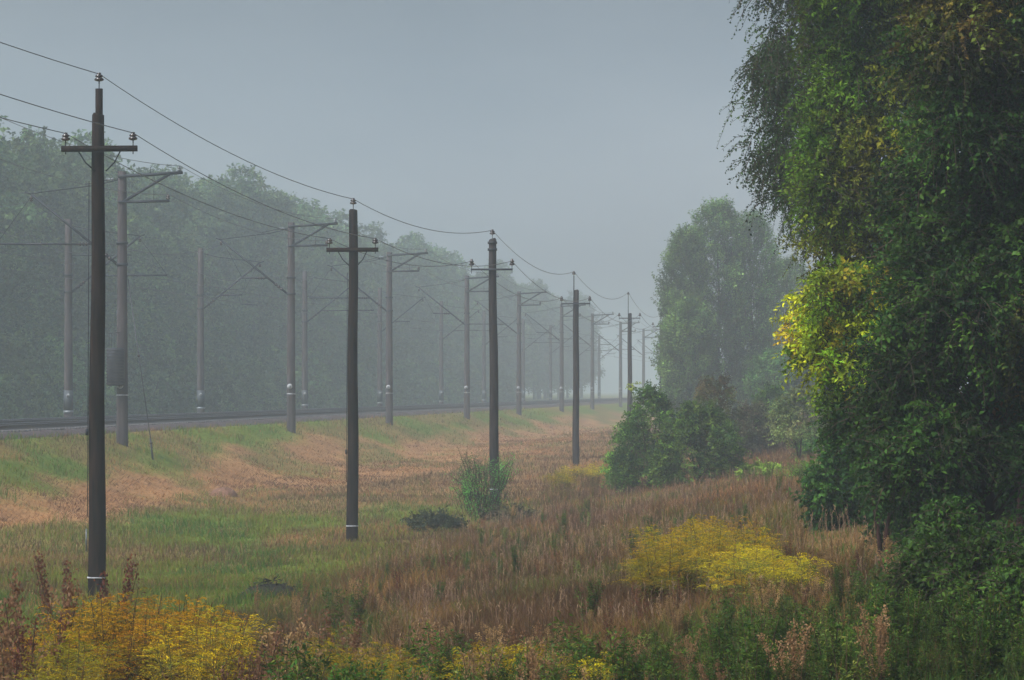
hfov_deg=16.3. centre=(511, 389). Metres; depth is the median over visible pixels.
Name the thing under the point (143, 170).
wood tree
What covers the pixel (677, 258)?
poplar
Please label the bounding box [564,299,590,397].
wood tree
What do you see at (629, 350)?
power pole
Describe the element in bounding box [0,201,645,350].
catenary wire
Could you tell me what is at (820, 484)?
bush
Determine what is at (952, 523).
bush
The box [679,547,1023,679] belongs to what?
lush grass
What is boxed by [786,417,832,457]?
bush
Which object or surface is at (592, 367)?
catenary mast
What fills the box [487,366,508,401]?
undergrowth bush
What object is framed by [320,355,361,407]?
undergrowth bush
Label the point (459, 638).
mugwort plant
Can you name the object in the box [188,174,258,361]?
wood tree
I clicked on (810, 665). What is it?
leafy weed
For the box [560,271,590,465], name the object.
power pole
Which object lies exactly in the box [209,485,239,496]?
straw heap
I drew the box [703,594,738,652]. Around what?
mugwort plant
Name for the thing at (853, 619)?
mugwort plant
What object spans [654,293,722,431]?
poplar
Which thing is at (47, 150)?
wood tree
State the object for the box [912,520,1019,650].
bush
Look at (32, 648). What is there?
dock plant
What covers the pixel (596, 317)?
wood tree
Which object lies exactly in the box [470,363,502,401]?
undergrowth bush
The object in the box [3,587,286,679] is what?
goldenrod clump
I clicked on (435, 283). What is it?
wood tree
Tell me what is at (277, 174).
power wire
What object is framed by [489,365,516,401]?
undergrowth bush
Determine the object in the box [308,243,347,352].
wood tree
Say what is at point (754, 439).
bush
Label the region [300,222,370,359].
wood tree
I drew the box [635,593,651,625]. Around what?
dock plant
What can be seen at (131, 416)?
railway track
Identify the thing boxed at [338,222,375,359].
wood tree
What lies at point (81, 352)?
undergrowth bush
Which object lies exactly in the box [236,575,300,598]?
weed heap
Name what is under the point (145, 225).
wood tree
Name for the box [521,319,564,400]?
catenary mast
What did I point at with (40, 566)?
dock plant
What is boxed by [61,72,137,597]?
power pole
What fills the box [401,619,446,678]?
leafy weed
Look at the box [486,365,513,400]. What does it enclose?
undergrowth bush
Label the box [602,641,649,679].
mugwort plant
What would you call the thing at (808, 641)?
mugwort plant
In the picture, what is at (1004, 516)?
bush
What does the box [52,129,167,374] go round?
wood tree
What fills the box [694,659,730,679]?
withered weed
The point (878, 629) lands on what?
undergrowth
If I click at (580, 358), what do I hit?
wood tree
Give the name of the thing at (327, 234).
wood tree
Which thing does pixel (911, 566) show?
bush
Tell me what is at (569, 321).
wood tree
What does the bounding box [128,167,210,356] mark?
wood tree
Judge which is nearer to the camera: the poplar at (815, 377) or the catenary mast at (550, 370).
the poplar at (815, 377)
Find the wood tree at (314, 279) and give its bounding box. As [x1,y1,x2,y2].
[289,200,338,350]
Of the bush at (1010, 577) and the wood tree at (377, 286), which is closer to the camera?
the bush at (1010, 577)
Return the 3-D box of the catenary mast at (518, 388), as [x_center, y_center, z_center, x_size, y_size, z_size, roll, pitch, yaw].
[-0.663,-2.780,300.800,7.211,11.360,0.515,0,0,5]
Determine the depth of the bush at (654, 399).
119.59 m
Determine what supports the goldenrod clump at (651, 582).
on the ground at (604, 415)
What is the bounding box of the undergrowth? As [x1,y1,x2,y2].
[234,574,1023,679]
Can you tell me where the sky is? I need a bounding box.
[0,0,1023,392]
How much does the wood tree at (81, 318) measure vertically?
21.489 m
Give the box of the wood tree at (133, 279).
[57,197,139,332]
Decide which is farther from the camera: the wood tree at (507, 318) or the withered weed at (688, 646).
the wood tree at (507, 318)
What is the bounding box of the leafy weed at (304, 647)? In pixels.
[256,631,340,679]
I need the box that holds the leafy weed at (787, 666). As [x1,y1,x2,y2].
[773,654,804,679]
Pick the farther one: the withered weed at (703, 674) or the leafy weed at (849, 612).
the leafy weed at (849, 612)
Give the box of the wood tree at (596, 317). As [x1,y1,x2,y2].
[580,295,604,397]
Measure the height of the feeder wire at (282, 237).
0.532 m
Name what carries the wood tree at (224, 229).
on the ground at (604, 415)
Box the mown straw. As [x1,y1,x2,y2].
[0,414,623,533]
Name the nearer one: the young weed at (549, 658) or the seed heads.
the young weed at (549, 658)
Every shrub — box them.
[400,505,469,531]
[444,449,518,521]
[478,503,540,524]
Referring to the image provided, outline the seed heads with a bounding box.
[357,446,919,660]
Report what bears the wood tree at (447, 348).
on the ground at (604, 415)
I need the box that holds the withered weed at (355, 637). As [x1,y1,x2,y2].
[305,609,365,679]
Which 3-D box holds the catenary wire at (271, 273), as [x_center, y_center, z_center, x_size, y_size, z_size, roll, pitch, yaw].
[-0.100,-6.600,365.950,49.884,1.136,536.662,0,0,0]
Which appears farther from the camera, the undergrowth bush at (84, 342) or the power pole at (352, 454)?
the undergrowth bush at (84, 342)
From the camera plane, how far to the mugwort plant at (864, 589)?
33.01 m
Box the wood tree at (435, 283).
[391,235,453,362]
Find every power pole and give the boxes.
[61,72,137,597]
[326,198,377,541]
[469,229,514,507]
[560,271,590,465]
[618,292,640,417]
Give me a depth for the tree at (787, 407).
125.65 m
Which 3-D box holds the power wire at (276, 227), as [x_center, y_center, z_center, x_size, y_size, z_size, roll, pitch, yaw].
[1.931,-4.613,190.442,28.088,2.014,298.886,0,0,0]
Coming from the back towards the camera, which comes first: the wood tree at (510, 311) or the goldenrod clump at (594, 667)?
the wood tree at (510, 311)
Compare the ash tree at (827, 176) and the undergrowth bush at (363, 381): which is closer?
the ash tree at (827, 176)
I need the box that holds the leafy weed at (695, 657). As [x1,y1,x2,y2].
[674,619,708,678]
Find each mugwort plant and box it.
[285,650,346,679]
[419,629,473,679]
[441,629,487,676]
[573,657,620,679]
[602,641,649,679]
[632,627,675,679]
[680,639,721,679]
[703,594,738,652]
[721,623,760,676]
[740,590,773,643]
[769,592,805,637]
[774,594,792,645]
[780,621,812,665]
[808,588,839,636]
[829,562,857,616]
[850,560,879,616]
[850,602,870,639]
[861,572,885,622]
[870,570,896,611]
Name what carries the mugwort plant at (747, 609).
on the ground at (604, 415)
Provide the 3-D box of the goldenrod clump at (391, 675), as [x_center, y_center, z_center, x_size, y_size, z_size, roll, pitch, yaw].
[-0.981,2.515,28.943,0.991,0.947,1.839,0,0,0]
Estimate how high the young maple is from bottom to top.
4.374 m
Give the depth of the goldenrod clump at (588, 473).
127.93 m
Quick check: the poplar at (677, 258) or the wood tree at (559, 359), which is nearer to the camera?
the poplar at (677, 258)
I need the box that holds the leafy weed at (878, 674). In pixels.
[857,662,881,679]
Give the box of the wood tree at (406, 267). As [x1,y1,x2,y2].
[382,242,429,362]
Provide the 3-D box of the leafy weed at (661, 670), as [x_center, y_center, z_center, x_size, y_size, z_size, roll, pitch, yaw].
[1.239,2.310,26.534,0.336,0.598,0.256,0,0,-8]
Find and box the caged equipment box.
[106,332,124,385]
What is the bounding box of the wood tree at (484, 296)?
[468,271,510,368]
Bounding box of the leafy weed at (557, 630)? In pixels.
[547,611,596,679]
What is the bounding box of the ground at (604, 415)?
[0,393,870,641]
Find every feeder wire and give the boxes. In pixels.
[0,159,654,336]
[4,119,651,328]
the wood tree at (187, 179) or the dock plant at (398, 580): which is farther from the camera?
the wood tree at (187, 179)
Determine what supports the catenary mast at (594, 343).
on the ground at (604, 415)
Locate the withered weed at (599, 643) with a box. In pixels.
[593,633,635,673]
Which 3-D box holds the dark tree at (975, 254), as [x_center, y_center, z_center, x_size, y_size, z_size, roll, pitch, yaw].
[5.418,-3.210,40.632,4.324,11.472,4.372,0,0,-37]
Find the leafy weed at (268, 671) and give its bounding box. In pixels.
[264,650,304,679]
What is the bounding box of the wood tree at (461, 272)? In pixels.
[440,249,488,366]
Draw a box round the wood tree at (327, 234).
[297,204,367,393]
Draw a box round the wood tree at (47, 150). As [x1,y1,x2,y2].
[5,143,109,337]
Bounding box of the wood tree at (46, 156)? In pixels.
[8,125,52,353]
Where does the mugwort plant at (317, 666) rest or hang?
on the ground at (604, 415)
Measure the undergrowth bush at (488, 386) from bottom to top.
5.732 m
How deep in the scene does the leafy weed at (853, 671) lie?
26.48 m
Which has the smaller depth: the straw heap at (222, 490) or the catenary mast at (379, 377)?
the straw heap at (222, 490)
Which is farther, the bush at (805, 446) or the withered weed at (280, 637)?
the bush at (805, 446)
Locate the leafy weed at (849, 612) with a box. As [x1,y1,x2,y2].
[826,587,861,650]
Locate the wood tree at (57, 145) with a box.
[41,137,76,157]
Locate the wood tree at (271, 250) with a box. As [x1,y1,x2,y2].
[216,163,301,357]
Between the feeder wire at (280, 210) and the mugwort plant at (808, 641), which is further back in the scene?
the feeder wire at (280, 210)
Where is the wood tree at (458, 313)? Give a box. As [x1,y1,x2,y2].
[438,248,474,361]
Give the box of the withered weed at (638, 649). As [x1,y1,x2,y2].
[608,630,650,677]
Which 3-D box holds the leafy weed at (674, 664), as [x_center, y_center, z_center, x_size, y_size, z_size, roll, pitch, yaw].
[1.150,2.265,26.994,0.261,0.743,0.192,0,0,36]
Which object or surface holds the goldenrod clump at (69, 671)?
on the ground at (604, 415)
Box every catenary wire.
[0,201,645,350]
[0,231,651,354]
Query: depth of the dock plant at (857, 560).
40.04 m
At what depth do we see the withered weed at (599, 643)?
28.82 m
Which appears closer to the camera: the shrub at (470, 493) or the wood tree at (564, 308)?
the shrub at (470, 493)
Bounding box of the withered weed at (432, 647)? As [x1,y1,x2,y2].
[410,616,445,670]
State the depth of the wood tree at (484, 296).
574.93 m
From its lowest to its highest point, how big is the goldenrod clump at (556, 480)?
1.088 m
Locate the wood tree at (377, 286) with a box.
[359,241,385,360]
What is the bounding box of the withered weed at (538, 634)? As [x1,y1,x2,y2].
[506,620,554,658]
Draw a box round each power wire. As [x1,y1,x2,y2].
[0,42,659,316]
[0,94,655,328]
[0,117,664,336]
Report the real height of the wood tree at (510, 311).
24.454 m
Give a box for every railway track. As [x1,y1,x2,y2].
[0,397,637,422]
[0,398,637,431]
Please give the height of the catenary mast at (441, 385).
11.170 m
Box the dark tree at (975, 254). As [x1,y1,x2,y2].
[819,0,1023,538]
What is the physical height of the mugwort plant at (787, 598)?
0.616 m
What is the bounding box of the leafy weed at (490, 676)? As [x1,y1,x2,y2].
[474,663,498,679]
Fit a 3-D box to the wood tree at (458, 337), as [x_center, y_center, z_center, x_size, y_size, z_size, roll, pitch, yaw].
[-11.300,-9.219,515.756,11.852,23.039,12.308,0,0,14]
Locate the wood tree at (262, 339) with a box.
[206,173,283,360]
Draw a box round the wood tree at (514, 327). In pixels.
[484,263,533,386]
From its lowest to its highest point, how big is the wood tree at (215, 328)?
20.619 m
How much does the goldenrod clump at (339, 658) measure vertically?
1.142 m
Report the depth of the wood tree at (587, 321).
788.46 m
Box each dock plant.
[4,617,71,679]
[10,614,65,679]
[26,550,77,632]
[94,553,145,623]
[390,568,403,609]
[536,562,538,587]
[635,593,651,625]
[851,549,862,581]
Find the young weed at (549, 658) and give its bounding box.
[542,646,562,675]
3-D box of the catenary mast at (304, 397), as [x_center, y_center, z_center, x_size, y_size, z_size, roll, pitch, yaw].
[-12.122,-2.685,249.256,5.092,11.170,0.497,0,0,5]
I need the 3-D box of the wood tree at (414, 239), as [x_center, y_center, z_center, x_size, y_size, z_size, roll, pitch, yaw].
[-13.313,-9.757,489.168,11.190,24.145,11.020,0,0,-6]
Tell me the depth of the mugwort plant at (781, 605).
30.98 m
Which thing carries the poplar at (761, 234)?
on the ground at (604, 415)
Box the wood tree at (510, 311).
[478,259,523,381]
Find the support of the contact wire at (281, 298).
hanging from the catenary mast at (291, 393)
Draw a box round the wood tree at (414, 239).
[393,231,455,360]
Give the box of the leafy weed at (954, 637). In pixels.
[942,610,974,664]
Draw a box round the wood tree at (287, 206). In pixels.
[251,186,329,352]
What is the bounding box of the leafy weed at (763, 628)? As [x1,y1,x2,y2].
[746,606,774,671]
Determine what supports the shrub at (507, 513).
on the ground at (604, 415)
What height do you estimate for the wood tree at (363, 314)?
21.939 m
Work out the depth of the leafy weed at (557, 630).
28.14 m
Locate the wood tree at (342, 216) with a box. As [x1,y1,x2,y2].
[329,208,384,362]
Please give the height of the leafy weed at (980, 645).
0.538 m
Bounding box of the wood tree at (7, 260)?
[0,200,29,360]
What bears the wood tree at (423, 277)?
on the ground at (604, 415)
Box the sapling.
[625,381,641,488]
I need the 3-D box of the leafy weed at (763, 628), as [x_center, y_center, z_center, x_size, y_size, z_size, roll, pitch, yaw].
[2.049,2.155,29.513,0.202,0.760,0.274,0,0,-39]
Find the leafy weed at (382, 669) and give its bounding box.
[367,659,388,679]
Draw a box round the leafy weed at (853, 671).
[847,658,859,679]
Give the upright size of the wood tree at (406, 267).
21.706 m
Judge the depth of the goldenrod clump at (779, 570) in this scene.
40.40 m
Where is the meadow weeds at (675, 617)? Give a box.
[216,458,902,679]
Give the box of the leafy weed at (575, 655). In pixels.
[566,631,603,679]
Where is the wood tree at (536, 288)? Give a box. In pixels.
[519,278,566,398]
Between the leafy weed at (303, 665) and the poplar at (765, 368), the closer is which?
the leafy weed at (303, 665)
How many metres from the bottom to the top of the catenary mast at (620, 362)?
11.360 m
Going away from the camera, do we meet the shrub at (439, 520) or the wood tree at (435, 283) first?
the shrub at (439, 520)
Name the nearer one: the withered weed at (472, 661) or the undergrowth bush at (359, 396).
the withered weed at (472, 661)
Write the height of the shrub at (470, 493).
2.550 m
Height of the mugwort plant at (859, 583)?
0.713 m
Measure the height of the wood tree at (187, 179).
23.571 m
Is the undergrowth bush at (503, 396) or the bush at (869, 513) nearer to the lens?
the bush at (869, 513)
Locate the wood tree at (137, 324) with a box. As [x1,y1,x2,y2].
[82,164,152,357]
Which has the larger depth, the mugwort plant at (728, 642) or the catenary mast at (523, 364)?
the catenary mast at (523, 364)
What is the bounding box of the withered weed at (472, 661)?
[459,637,509,679]
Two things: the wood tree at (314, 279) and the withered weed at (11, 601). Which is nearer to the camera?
the withered weed at (11, 601)
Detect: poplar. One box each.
[649,222,719,395]
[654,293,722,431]
[679,195,758,413]
[716,209,782,416]
[741,343,814,415]
[753,254,819,408]
[788,270,836,406]
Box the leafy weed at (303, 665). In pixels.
[289,644,367,679]
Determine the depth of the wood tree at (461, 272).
526.06 m
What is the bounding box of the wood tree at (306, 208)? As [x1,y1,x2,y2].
[263,197,362,372]
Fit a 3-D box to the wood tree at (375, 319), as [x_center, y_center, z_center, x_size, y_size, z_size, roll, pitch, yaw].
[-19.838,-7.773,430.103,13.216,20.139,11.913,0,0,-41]
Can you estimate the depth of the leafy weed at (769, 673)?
26.99 m
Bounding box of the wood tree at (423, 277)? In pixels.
[385,252,454,368]
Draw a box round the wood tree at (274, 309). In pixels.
[227,189,298,354]
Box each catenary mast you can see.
[0,166,182,446]
[63,219,166,416]
[197,248,263,412]
[216,218,337,432]
[301,271,373,408]
[309,249,427,424]
[377,288,425,405]
[415,273,498,419]
[439,301,488,403]
[463,289,546,415]
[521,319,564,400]
[523,302,585,411]
[548,312,613,409]
[549,325,572,399]
[579,333,611,355]
[590,321,639,406]
[598,337,618,398]
[608,328,659,403]
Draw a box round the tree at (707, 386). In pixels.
[685,372,742,459]
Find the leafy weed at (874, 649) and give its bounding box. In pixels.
[861,633,891,665]
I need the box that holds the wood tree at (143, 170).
[128,167,153,191]
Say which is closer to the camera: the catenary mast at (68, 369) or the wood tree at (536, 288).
the catenary mast at (68, 369)
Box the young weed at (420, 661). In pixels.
[382,634,425,676]
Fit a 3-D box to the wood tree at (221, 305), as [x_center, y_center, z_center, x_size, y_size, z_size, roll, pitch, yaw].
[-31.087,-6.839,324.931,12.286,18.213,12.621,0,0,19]
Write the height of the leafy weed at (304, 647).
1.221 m
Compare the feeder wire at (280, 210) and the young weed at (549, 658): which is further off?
the feeder wire at (280, 210)
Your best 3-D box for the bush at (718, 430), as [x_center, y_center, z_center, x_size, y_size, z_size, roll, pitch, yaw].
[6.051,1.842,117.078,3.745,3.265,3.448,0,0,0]
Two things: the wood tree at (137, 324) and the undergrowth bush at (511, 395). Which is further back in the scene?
the undergrowth bush at (511, 395)
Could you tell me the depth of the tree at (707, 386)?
135.79 m
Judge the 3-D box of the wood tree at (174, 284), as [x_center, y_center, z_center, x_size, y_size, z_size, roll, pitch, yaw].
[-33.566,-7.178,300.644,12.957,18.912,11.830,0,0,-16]
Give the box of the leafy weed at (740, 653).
[731,637,750,679]
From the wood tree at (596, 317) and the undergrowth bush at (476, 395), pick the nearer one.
the undergrowth bush at (476, 395)
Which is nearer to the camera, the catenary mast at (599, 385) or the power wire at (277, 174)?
the power wire at (277, 174)
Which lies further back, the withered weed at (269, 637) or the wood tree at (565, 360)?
the wood tree at (565, 360)
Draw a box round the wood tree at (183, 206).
[140,170,210,368]
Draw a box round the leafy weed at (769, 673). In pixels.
[763,645,787,679]
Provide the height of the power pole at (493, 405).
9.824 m
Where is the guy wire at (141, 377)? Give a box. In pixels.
[128,279,153,459]
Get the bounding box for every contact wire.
[0,252,658,359]
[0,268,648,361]
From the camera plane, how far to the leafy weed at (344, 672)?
25.96 m
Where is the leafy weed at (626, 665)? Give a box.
[617,658,648,679]
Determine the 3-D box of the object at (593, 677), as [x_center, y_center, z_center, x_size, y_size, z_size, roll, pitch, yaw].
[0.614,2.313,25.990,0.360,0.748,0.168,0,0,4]
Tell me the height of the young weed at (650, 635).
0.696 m
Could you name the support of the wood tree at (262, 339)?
on the ground at (604, 415)
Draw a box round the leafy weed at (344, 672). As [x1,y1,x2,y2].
[326,655,361,679]
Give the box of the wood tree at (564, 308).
[552,295,579,387]
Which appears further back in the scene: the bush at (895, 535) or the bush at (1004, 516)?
the bush at (1004, 516)
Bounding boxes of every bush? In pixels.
[27,341,116,416]
[73,333,156,414]
[73,361,136,415]
[74,337,131,415]
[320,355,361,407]
[335,358,375,406]
[340,364,376,406]
[450,359,489,402]
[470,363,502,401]
[473,371,499,401]
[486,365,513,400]
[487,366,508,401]
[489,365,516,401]
[598,424,654,492]
[603,379,692,493]
[640,396,752,488]
[726,397,787,457]
[734,457,788,480]
[750,381,805,440]
[782,456,821,480]
[785,435,872,534]
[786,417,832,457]
[848,472,909,547]
[865,527,969,653]
[868,451,996,556]
[877,492,1003,604]
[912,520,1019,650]
[964,536,1023,656]
[973,421,1018,531]
[978,514,1023,553]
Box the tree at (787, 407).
[762,384,828,459]
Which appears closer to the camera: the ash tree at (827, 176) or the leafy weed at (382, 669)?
the leafy weed at (382, 669)
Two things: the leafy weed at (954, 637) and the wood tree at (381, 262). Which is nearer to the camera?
the leafy weed at (954, 637)
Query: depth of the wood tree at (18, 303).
246.33 m
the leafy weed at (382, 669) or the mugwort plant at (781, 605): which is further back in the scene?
the mugwort plant at (781, 605)
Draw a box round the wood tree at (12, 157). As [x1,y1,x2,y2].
[0,136,63,359]
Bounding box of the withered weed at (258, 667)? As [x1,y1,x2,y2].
[214,630,283,679]
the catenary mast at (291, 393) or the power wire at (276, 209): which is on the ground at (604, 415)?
the catenary mast at (291, 393)
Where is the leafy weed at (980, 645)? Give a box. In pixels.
[974,623,995,672]
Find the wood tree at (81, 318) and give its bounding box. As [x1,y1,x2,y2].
[1,126,108,356]
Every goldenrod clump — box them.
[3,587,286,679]
[5,629,144,679]
[127,604,278,679]
[255,624,371,679]
[333,641,446,679]
[427,638,573,679]
[533,470,579,500]
[555,651,640,679]
[559,462,611,491]
[611,546,710,609]
[619,512,787,606]
[685,541,833,608]
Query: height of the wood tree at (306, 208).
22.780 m
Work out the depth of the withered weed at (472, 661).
27.95 m
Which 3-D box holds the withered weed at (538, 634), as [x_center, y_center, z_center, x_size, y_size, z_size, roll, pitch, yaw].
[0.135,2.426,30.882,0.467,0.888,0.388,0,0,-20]
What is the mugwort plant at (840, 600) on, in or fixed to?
on the ground at (604, 415)
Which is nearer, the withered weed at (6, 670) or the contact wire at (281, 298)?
the withered weed at (6, 670)
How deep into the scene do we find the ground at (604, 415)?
140.51 m
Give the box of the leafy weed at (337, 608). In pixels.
[319,583,347,640]
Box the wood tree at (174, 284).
[114,206,185,366]
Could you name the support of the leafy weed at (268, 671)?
on the ground at (604, 415)
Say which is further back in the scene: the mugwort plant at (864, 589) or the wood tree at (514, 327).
the wood tree at (514, 327)
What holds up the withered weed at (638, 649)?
on the ground at (604, 415)
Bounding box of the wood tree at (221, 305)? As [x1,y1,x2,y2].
[176,221,237,360]
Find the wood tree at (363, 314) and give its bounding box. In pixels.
[325,218,370,361]
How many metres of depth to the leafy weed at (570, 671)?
27.00 m
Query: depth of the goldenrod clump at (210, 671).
28.66 m
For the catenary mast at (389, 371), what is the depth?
214.95 m
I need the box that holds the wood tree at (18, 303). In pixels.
[0,115,59,367]
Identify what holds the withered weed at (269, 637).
on the ground at (604, 415)
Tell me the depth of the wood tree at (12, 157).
252.61 m
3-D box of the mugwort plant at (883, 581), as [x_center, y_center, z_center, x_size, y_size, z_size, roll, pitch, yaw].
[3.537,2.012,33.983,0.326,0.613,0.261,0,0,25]
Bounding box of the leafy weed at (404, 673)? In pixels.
[396,657,422,679]
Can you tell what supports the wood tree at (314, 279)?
on the ground at (604, 415)
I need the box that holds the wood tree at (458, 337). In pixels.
[414,246,476,363]
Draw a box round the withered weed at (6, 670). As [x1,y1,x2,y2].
[0,622,63,679]
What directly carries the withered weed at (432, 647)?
on the ground at (604, 415)
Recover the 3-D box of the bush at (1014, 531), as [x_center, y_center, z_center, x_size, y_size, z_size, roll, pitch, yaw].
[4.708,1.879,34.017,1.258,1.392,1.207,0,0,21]
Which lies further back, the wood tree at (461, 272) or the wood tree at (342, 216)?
the wood tree at (461, 272)
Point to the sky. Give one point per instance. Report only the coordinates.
(580, 133)
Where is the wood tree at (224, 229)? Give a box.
[175,183,263,361]
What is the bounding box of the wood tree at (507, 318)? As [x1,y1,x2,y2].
[480,272,527,383]
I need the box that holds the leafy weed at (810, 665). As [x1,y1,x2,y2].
[803,661,823,679]
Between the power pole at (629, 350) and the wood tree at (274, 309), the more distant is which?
the wood tree at (274, 309)
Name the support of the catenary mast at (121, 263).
on the ground at (604, 415)
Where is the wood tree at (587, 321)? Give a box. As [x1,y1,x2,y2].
[566,290,597,383]
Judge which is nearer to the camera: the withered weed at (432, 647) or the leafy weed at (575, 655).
the leafy weed at (575, 655)
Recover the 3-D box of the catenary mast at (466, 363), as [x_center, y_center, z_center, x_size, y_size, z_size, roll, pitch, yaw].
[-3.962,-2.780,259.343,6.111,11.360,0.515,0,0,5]
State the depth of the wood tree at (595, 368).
799.54 m
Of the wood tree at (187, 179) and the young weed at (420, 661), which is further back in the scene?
the wood tree at (187, 179)
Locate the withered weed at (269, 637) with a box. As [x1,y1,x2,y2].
[261,618,325,678]
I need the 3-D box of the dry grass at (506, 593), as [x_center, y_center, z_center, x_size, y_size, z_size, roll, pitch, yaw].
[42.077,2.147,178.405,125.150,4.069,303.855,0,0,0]
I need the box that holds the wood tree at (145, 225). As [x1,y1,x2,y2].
[105,166,174,364]
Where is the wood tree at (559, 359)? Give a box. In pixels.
[527,290,559,398]
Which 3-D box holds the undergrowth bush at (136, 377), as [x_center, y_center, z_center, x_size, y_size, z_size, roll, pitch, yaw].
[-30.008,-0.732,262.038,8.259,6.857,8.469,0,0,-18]
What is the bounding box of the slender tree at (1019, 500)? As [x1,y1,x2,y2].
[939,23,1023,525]
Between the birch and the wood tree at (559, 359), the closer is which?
the birch
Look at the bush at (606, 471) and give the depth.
122.87 m
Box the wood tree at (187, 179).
[135,164,230,351]
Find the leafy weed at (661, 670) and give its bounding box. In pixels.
[657,662,696,679]
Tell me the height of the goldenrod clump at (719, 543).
1.136 m
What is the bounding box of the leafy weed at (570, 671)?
[520,641,579,679]
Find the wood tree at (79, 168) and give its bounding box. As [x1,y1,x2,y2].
[39,151,151,359]
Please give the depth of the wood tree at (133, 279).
283.63 m
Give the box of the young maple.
[770,254,922,558]
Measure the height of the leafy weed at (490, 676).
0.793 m
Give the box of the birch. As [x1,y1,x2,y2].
[716,0,920,501]
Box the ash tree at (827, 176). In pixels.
[758,0,984,375]
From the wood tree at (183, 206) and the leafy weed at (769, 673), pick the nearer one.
the leafy weed at (769, 673)
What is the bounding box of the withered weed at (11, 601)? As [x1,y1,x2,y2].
[0,567,86,678]
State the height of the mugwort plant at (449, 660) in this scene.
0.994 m
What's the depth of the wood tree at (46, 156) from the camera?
261.79 m
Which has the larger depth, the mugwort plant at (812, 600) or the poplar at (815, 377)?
the poplar at (815, 377)
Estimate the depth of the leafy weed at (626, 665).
27.51 m
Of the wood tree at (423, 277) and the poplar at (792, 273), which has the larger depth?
the wood tree at (423, 277)
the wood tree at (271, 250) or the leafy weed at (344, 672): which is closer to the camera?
the leafy weed at (344, 672)
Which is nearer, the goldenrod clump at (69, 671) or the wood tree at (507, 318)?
the goldenrod clump at (69, 671)
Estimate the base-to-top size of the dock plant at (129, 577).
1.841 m
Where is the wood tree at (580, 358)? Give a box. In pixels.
[555,311,589,397]
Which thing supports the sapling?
on the ground at (604, 415)
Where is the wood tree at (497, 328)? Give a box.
[470,292,507,364]
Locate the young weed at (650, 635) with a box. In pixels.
[635,624,665,679]
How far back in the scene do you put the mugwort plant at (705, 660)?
27.98 m
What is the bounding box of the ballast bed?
[0,400,638,439]
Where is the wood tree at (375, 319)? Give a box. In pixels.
[358,252,396,359]
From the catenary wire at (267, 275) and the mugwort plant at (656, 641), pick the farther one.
the catenary wire at (267, 275)
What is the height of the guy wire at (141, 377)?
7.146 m
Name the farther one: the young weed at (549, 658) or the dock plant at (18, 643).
the dock plant at (18, 643)
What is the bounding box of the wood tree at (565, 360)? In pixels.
[525,297,572,398]
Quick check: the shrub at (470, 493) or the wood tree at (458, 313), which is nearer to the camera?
the shrub at (470, 493)
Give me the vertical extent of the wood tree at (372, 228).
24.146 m
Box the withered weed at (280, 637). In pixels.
[236,609,315,679]
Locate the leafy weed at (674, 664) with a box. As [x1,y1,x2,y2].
[647,642,680,679]
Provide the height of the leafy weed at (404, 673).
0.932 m
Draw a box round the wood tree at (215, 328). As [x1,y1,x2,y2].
[147,185,232,348]
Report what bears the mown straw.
on the ground at (604, 415)
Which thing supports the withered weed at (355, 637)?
on the ground at (604, 415)
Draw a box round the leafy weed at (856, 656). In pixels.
[840,623,861,679]
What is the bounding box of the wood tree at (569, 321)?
[552,308,585,398]
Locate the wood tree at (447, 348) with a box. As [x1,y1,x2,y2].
[419,242,463,364]
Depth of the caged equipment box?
135.09 m
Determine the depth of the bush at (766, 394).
159.63 m
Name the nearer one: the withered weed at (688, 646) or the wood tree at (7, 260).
the withered weed at (688, 646)
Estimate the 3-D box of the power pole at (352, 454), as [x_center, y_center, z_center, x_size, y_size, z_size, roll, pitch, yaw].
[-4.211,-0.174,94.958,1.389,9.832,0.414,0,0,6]
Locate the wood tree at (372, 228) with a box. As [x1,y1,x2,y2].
[358,220,417,363]
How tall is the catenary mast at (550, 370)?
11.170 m
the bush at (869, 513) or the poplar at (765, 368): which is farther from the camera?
the poplar at (765, 368)
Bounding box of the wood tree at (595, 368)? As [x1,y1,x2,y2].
[569,301,605,397]
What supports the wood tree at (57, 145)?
on the ground at (604, 415)
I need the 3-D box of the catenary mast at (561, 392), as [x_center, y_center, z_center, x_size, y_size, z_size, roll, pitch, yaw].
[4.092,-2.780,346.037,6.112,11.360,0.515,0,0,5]
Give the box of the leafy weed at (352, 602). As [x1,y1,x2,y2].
[347,577,368,628]
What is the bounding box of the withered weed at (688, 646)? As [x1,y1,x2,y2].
[669,628,702,679]
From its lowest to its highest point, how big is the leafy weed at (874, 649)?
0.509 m
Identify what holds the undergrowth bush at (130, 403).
on the ground at (604, 415)
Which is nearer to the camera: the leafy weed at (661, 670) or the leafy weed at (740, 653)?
the leafy weed at (661, 670)
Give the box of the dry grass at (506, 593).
[0,407,1015,679]
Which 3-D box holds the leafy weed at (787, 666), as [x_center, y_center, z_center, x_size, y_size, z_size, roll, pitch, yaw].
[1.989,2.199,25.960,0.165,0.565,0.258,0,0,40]
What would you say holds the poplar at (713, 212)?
on the ground at (604, 415)
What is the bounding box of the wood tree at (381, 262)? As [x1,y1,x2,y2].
[361,237,426,363]
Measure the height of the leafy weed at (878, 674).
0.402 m
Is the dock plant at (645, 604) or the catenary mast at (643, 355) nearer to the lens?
the dock plant at (645, 604)

